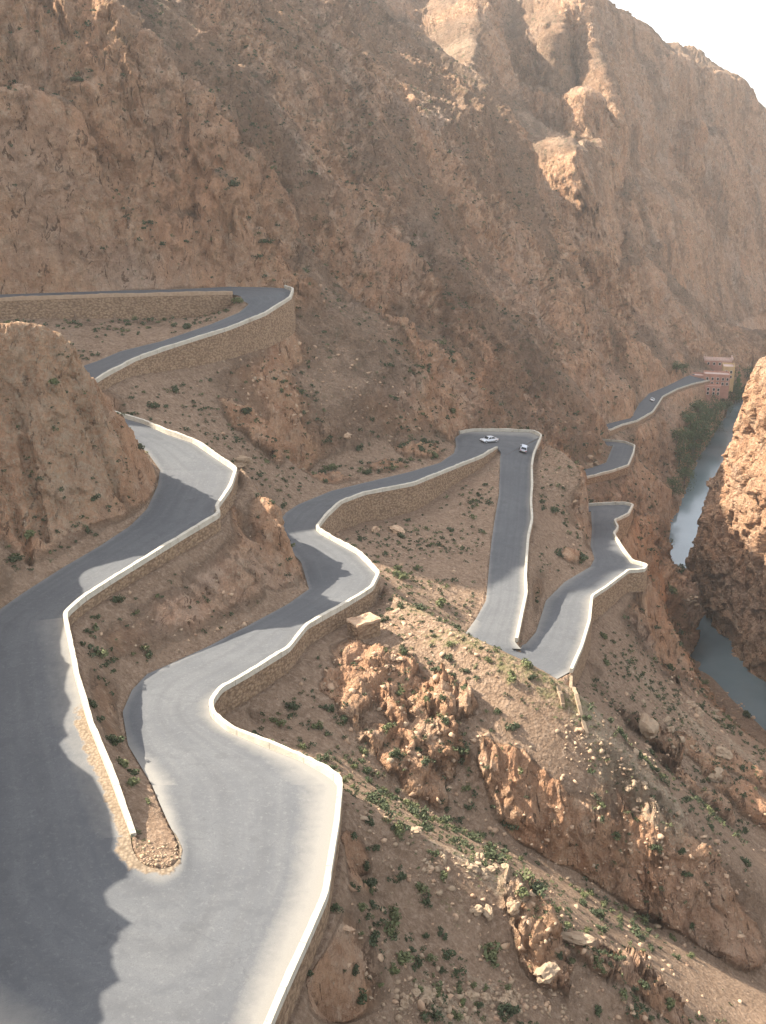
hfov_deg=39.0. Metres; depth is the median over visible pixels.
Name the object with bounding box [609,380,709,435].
retaining wall
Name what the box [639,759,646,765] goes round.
boulder
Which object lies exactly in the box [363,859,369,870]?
shrub
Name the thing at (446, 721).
shrub
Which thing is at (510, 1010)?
shrub
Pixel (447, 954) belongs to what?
shrub
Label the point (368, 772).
shrub
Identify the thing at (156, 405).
shrub
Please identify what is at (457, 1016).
shrub
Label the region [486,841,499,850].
shrub
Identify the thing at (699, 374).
house
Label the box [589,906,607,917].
shrub
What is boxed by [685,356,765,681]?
cliff
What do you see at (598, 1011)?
shrub
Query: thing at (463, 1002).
shrub
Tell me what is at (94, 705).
shrub
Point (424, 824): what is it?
shrub
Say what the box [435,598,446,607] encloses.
shrub
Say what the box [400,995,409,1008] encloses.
boulder
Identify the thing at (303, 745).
shrub
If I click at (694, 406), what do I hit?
river tree
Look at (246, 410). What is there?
shrub
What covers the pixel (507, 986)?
shrub
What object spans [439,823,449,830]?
shrub
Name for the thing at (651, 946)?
shrub
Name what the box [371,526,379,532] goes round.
boulder
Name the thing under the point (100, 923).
road
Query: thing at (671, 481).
river tree
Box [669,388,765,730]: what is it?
river
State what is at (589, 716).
shrub
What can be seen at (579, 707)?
dry stone wall
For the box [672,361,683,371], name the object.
river tree
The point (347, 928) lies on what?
boulder
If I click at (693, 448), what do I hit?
river tree
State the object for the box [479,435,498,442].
car
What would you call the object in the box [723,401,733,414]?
river tree
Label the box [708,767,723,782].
boulder
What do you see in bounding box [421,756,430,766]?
shrub
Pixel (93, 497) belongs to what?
shrub
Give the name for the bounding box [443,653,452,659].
shrub
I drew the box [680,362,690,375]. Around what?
river tree
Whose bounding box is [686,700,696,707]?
boulder
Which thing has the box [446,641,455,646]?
shrub
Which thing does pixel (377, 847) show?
shrub
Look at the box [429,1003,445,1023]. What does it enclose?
shrub
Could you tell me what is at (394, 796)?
shrub
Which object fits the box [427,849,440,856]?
shrub
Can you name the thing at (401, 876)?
shrub
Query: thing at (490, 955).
shrub
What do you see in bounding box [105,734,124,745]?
shrub
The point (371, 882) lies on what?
shrub
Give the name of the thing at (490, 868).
boulder
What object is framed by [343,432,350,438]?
boulder
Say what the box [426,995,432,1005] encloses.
boulder
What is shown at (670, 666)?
shrub
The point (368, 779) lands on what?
shrub
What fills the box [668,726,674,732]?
boulder
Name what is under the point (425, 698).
shrub
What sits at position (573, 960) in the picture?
shrub
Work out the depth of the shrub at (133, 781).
96.04 m
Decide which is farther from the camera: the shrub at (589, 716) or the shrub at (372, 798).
the shrub at (589, 716)
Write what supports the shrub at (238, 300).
on the terrain
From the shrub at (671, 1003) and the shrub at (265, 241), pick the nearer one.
the shrub at (671, 1003)
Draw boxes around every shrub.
[7,554,24,562]
[23,529,36,538]
[48,378,59,384]
[70,76,83,80]
[87,698,97,707]
[90,493,100,501]
[90,614,100,618]
[96,715,104,721]
[97,647,108,658]
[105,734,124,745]
[110,594,125,602]
[116,756,129,767]
[127,776,140,786]
[145,649,152,658]
[147,401,160,407]
[171,386,178,392]
[182,323,191,328]
[228,179,239,185]
[231,297,243,302]
[241,407,251,414]
[258,239,269,242]
[268,717,286,725]
[282,700,298,710]
[298,742,306,750]
[311,720,322,728]
[323,463,338,470]
[323,753,333,761]
[330,903,343,913]
[335,715,346,725]
[343,773,353,778]
[351,832,357,840]
[352,962,359,975]
[356,443,363,450]
[356,988,367,1004]
[357,758,365,762]
[358,747,368,753]
[358,902,368,911]
[361,767,371,774]
[362,469,371,474]
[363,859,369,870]
[363,877,377,887]
[365,776,372,783]
[365,815,374,826]
[366,789,382,798]
[366,793,374,803]
[369,899,379,909]
[369,928,380,945]
[372,844,380,850]
[377,798,385,803]
[379,803,389,810]
[380,616,389,621]
[382,920,399,940]
[383,723,392,731]
[388,792,398,799]
[388,903,402,925]
[389,748,400,757]
[389,966,399,975]
[392,565,401,569]
[392,570,409,579]
[392,871,406,883]
[394,822,405,837]
[395,686,405,695]
[396,950,414,965]
[397,532,406,538]
[397,646,407,654]
[407,802,419,808]
[407,804,420,818]
[415,820,428,830]
[415,881,431,893]
[418,893,432,907]
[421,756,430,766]
[421,932,429,938]
[423,695,429,701]
[425,822,435,831]
[425,953,438,962]
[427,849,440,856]
[428,815,436,821]
[429,665,441,671]
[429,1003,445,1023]
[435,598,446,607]
[435,980,442,997]
[437,814,452,822]
[437,925,443,936]
[439,694,446,700]
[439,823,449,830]
[440,717,449,724]
[440,870,447,881]
[441,948,456,960]
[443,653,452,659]
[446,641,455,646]
[448,836,459,842]
[451,1008,463,1021]
[456,745,469,755]
[456,982,462,993]
[459,667,470,672]
[459,998,465,1007]
[460,840,473,849]
[461,785,471,791]
[475,1001,483,1008]
[477,831,484,838]
[478,940,501,967]
[481,860,494,866]
[482,845,494,851]
[482,849,499,859]
[484,656,492,661]
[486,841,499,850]
[493,707,501,714]
[496,1002,520,1018]
[499,847,509,853]
[500,819,518,830]
[504,984,511,990]
[505,722,519,731]
[507,671,516,681]
[515,886,529,898]
[520,658,533,668]
[527,672,537,679]
[529,880,548,893]
[550,506,560,511]
[554,548,563,556]
[556,952,562,959]
[563,921,570,928]
[569,957,575,963]
[579,554,588,560]
[579,714,592,720]
[579,898,587,905]
[580,891,588,898]
[584,926,589,934]
[587,768,595,774]
[587,889,593,896]
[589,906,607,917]
[593,954,603,963]
[595,924,609,933]
[595,1005,601,1017]
[597,801,605,807]
[599,632,607,639]
[600,900,606,907]
[604,658,609,665]
[613,953,623,960]
[618,988,628,1002]
[629,924,645,941]
[638,978,650,989]
[640,915,648,925]
[648,942,654,952]
[649,844,662,850]
[664,663,675,670]
[665,997,675,1011]
[667,584,677,593]
[669,933,676,941]
[681,871,693,876]
[686,952,695,957]
[740,856,750,867]
[742,710,751,717]
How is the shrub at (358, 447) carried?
on the terrain
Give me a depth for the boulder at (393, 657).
138.09 m
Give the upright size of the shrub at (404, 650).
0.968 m
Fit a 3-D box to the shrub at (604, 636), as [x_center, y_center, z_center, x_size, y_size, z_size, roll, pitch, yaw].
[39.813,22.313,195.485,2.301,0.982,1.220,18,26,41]
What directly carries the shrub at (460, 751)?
on the terrain
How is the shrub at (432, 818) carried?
on the terrain
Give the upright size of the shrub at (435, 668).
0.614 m
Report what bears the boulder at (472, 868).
on the terrain
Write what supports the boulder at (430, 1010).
on the terrain
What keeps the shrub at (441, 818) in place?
on the terrain
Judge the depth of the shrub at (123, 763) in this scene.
98.61 m
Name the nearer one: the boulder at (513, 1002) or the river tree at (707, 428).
the boulder at (513, 1002)
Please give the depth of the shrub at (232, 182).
238.43 m
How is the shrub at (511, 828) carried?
on the terrain
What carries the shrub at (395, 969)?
on the terrain
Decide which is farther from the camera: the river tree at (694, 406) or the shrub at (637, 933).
the river tree at (694, 406)
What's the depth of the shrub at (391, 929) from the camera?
89.44 m
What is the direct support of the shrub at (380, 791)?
on the terrain
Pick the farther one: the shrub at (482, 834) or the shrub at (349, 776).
the shrub at (482, 834)
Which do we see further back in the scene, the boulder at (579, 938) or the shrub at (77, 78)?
the shrub at (77, 78)
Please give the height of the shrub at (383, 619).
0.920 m
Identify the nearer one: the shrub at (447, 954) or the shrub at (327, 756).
the shrub at (447, 954)
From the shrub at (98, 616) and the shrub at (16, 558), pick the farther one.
the shrub at (16, 558)
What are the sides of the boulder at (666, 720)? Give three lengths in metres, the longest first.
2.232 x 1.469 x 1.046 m
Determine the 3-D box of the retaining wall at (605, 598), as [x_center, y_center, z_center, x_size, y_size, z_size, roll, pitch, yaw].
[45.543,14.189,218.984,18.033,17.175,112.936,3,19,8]
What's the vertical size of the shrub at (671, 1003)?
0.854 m
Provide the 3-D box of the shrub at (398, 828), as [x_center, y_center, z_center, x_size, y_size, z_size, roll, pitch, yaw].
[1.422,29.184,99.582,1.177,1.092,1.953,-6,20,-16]
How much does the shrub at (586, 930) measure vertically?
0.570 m
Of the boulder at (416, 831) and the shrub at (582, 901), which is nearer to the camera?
the boulder at (416, 831)
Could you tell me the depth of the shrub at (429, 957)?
90.95 m
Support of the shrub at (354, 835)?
on the terrain
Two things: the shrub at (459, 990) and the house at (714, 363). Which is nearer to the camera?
the shrub at (459, 990)
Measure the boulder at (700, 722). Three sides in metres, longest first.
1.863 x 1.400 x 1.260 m
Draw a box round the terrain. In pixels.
[0,0,765,1023]
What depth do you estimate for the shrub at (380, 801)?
109.04 m
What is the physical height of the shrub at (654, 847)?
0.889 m
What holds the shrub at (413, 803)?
on the terrain
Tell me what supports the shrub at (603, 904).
on the terrain
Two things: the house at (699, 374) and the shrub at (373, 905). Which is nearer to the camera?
the shrub at (373, 905)
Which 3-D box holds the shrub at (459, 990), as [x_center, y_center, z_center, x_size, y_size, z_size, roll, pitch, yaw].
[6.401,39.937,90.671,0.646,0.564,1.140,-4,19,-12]
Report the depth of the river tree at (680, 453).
474.73 m
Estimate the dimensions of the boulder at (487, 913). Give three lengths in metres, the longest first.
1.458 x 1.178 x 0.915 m
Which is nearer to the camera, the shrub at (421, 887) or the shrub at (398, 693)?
the shrub at (421, 887)
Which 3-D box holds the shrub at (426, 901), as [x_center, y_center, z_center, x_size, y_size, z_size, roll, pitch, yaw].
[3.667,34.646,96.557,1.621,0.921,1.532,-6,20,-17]
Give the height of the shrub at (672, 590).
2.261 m
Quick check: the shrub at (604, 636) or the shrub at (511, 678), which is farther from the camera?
the shrub at (604, 636)
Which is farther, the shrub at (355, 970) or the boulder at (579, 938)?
the boulder at (579, 938)
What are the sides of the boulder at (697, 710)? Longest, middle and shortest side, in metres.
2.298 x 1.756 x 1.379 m
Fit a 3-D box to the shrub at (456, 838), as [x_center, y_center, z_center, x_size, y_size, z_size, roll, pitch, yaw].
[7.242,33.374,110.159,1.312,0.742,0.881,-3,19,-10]
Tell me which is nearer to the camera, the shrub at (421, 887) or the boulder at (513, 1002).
the boulder at (513, 1002)
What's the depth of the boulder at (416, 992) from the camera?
86.86 m
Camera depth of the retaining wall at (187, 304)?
218.44 m
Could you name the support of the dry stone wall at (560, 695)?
on the terrain
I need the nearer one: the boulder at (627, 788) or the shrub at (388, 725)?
the shrub at (388, 725)
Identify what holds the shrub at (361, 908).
on the terrain
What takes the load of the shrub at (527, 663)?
on the terrain
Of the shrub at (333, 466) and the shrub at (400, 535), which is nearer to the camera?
the shrub at (400, 535)
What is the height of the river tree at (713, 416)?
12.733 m
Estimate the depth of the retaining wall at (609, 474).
325.99 m
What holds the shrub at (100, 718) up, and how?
on the terrain
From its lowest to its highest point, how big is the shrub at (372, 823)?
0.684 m
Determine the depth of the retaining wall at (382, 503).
128.31 m
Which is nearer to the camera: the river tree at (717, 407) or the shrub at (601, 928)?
the shrub at (601, 928)
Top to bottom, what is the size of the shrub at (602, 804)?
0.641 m
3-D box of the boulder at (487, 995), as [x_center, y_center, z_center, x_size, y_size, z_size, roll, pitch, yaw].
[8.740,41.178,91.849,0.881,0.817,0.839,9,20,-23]
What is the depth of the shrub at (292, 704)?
123.75 m
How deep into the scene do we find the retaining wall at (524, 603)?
222.28 m
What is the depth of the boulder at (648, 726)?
173.13 m
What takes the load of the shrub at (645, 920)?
on the terrain
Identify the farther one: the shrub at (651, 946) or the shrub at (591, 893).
the shrub at (591, 893)
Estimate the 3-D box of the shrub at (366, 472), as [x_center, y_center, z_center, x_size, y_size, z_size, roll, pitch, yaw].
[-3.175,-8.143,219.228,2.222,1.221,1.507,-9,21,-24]
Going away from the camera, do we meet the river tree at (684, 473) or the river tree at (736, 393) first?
the river tree at (684, 473)
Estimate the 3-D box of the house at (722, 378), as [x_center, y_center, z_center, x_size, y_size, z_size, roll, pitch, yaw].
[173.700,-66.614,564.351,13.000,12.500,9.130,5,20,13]
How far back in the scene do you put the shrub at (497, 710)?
134.09 m
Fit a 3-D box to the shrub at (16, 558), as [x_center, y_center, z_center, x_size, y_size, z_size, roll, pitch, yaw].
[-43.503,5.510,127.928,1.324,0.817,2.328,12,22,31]
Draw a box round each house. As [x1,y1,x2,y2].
[691,372,703,378]
[703,370,729,398]
[704,354,733,370]
[705,383,720,407]
[722,362,734,391]
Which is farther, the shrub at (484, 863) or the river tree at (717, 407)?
the river tree at (717, 407)
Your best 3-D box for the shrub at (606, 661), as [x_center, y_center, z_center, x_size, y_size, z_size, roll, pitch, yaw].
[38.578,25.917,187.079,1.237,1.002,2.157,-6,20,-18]
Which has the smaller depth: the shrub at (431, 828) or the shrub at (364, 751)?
the shrub at (431, 828)
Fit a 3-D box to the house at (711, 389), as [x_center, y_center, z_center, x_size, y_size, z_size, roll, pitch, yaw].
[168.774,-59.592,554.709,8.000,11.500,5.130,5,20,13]
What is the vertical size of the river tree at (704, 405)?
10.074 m
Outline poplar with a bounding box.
[736,365,741,385]
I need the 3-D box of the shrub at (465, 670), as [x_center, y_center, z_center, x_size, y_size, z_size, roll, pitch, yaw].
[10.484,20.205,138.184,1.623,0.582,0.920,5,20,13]
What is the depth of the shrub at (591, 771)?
132.81 m
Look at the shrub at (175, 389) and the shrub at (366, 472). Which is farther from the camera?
the shrub at (366, 472)
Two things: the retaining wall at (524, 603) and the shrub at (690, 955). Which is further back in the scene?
the retaining wall at (524, 603)
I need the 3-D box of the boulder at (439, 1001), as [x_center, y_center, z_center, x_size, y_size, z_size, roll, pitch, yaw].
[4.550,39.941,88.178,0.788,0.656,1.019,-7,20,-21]
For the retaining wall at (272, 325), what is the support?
on the terrain
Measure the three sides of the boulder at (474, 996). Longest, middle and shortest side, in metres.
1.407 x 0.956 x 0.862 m
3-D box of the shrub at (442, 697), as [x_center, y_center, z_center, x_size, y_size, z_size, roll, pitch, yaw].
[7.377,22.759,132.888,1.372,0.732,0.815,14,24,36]
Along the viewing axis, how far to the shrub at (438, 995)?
88.87 m
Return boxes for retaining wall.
[0,291,232,318]
[63,414,237,838]
[95,285,295,414]
[209,447,497,1023]
[459,428,541,643]
[569,502,647,684]
[586,439,634,484]
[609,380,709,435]
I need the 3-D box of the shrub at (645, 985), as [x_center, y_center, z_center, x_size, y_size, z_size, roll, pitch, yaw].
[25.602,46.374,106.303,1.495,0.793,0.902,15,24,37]
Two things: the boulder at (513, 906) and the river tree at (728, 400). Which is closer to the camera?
the boulder at (513, 906)
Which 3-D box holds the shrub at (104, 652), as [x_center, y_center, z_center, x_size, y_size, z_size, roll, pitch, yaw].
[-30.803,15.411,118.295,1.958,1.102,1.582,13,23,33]
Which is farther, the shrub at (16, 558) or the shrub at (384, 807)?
the shrub at (16, 558)
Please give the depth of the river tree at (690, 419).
492.95 m
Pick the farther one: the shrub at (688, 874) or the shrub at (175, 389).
the shrub at (175, 389)
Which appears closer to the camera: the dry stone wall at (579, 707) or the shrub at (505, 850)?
the shrub at (505, 850)
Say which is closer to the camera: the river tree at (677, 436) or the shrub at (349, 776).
the shrub at (349, 776)
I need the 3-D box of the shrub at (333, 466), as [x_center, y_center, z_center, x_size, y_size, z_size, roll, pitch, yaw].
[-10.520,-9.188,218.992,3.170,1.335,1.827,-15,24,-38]
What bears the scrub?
on the terrain
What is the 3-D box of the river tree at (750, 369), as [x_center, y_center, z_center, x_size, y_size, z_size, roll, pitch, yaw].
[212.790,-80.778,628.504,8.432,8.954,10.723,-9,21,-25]
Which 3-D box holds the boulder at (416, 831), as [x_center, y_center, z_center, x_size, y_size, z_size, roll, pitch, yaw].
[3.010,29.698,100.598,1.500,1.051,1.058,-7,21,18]
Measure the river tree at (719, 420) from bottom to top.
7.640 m
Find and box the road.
[0,287,713,1023]
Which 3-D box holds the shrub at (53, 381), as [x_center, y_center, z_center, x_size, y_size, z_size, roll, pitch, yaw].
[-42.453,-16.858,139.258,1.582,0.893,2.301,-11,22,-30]
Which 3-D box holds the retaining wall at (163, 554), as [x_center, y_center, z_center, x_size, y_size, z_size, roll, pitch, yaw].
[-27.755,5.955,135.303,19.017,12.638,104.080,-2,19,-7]
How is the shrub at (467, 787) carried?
on the terrain
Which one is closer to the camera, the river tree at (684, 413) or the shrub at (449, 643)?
the shrub at (449, 643)
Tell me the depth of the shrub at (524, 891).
99.55 m
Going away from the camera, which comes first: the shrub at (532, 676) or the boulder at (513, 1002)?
the boulder at (513, 1002)
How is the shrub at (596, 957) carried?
on the terrain
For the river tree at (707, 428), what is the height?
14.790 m
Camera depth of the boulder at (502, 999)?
92.34 m
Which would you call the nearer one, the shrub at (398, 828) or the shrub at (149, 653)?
the shrub at (398, 828)
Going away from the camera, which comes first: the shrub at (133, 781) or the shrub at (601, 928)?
the shrub at (133, 781)
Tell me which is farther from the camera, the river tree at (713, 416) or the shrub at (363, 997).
the river tree at (713, 416)
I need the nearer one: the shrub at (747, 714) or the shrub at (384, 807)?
the shrub at (384, 807)
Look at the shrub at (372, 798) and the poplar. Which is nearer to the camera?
the shrub at (372, 798)
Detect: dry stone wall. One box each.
[556,685,564,707]
[569,675,588,735]
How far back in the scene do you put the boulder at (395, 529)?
202.12 m
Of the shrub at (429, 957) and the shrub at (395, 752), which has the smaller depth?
the shrub at (429, 957)
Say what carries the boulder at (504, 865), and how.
on the terrain
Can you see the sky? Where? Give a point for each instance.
(731, 33)
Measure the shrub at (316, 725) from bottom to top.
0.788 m
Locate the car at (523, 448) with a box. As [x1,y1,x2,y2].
[519,444,527,452]
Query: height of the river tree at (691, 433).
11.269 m
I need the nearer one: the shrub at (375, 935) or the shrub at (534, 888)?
the shrub at (375, 935)
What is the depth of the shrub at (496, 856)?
115.31 m
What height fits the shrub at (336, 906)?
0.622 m
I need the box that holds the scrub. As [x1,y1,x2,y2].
[0,0,765,1023]
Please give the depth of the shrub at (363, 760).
122.97 m
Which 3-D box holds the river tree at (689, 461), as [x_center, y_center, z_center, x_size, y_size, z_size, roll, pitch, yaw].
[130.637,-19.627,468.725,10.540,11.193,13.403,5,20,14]
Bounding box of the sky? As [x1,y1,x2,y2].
[610,0,765,107]
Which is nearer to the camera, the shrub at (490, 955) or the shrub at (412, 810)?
the shrub at (490, 955)
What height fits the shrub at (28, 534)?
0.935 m
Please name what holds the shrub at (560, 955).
on the terrain
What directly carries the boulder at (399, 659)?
on the terrain
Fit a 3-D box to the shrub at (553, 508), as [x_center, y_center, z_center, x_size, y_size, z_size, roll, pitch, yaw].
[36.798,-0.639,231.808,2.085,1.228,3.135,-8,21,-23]
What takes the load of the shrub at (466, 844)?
on the terrain
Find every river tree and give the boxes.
[667,475,684,495]
[670,427,686,448]
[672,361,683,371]
[673,454,695,477]
[674,442,692,466]
[675,466,696,491]
[677,426,694,447]
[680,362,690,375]
[680,411,695,428]
[683,411,705,434]
[685,397,709,420]
[686,440,703,462]
[689,418,717,447]
[689,429,705,451]
[695,399,712,416]
[699,409,719,433]
[706,397,726,421]
[715,418,723,430]
[720,390,735,409]
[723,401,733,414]
[730,380,740,399]
[730,385,743,402]
[741,365,752,378]
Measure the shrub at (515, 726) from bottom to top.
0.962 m
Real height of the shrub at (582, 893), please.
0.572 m
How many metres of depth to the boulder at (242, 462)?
190.22 m
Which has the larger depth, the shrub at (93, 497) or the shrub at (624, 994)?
the shrub at (93, 497)
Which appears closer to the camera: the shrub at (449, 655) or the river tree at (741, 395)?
the shrub at (449, 655)
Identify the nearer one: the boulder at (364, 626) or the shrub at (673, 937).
the shrub at (673, 937)
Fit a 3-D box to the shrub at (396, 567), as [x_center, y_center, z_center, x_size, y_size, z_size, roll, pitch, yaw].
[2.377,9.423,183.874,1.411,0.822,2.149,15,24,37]
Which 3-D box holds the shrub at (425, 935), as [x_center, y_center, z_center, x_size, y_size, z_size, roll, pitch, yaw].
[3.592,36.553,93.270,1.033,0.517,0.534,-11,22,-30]
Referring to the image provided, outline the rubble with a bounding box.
[89,284,765,1023]
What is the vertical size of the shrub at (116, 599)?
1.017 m
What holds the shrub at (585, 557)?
on the terrain
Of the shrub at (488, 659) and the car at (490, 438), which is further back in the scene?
the car at (490, 438)
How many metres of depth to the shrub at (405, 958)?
88.02 m
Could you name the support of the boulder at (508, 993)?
on the terrain
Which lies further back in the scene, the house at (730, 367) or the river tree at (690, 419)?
the house at (730, 367)
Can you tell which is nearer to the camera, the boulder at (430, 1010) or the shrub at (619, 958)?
the boulder at (430, 1010)
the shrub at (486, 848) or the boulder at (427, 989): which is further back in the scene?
the shrub at (486, 848)
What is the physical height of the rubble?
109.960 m
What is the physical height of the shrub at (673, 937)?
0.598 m
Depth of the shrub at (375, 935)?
86.72 m
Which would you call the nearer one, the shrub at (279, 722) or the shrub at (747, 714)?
the shrub at (279, 722)
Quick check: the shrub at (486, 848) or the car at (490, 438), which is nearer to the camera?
the shrub at (486, 848)
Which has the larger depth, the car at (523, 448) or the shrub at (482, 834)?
the car at (523, 448)
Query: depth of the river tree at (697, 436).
493.78 m
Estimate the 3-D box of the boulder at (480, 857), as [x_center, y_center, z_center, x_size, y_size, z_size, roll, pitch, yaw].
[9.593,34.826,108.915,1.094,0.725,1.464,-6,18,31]
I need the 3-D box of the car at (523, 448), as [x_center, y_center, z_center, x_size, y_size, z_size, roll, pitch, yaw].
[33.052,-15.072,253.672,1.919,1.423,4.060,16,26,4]
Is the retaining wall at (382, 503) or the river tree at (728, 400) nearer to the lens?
the retaining wall at (382, 503)
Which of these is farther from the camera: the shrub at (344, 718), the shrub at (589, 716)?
the shrub at (589, 716)
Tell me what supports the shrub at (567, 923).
on the terrain
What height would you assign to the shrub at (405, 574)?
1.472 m
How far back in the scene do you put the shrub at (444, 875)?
98.62 m
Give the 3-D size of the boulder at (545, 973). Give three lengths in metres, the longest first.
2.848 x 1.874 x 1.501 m
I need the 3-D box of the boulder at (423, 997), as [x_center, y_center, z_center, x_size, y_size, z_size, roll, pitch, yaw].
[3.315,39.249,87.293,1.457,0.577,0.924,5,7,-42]
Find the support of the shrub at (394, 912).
on the terrain
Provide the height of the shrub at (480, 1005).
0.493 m
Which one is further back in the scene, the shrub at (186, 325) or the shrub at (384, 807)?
the shrub at (186, 325)
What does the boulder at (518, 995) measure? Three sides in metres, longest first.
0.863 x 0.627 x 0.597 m
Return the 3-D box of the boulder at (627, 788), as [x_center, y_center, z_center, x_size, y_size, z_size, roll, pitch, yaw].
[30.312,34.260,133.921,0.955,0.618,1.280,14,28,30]
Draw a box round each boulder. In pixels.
[233,455,252,468]
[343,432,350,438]
[343,925,355,930]
[346,612,380,639]
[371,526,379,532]
[388,525,404,534]
[390,654,396,661]
[395,656,403,661]
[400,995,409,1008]
[409,826,422,836]
[411,988,420,997]
[419,994,430,1002]
[422,985,431,994]
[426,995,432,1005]
[427,1002,436,1015]
[434,997,443,1006]
[467,863,477,872]
[467,991,479,1001]
[469,904,483,915]
[474,852,483,860]
[479,995,488,1002]
[481,992,491,1000]
[482,904,492,920]
[486,865,494,871]
[497,997,507,1005]
[501,863,508,868]
[505,990,512,998]
[506,900,520,915]
[510,997,516,1006]
[514,992,520,1000]
[533,961,560,983]
[561,931,595,945]
[624,785,631,791]
[637,713,658,738]
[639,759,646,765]
[663,716,669,724]
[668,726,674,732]
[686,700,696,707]
[694,707,702,716]
[696,718,703,726]
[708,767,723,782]
[715,746,732,759]
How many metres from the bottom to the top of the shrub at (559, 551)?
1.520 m
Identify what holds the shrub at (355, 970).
on the terrain
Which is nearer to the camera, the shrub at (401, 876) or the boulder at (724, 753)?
the shrub at (401, 876)
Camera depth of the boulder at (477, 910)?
97.92 m
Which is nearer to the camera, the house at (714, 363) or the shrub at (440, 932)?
the shrub at (440, 932)
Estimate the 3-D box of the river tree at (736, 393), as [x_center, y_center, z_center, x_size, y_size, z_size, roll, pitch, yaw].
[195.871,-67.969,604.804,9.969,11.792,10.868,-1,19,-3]
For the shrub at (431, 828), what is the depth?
104.77 m
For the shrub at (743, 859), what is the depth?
141.46 m
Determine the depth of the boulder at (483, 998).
91.22 m

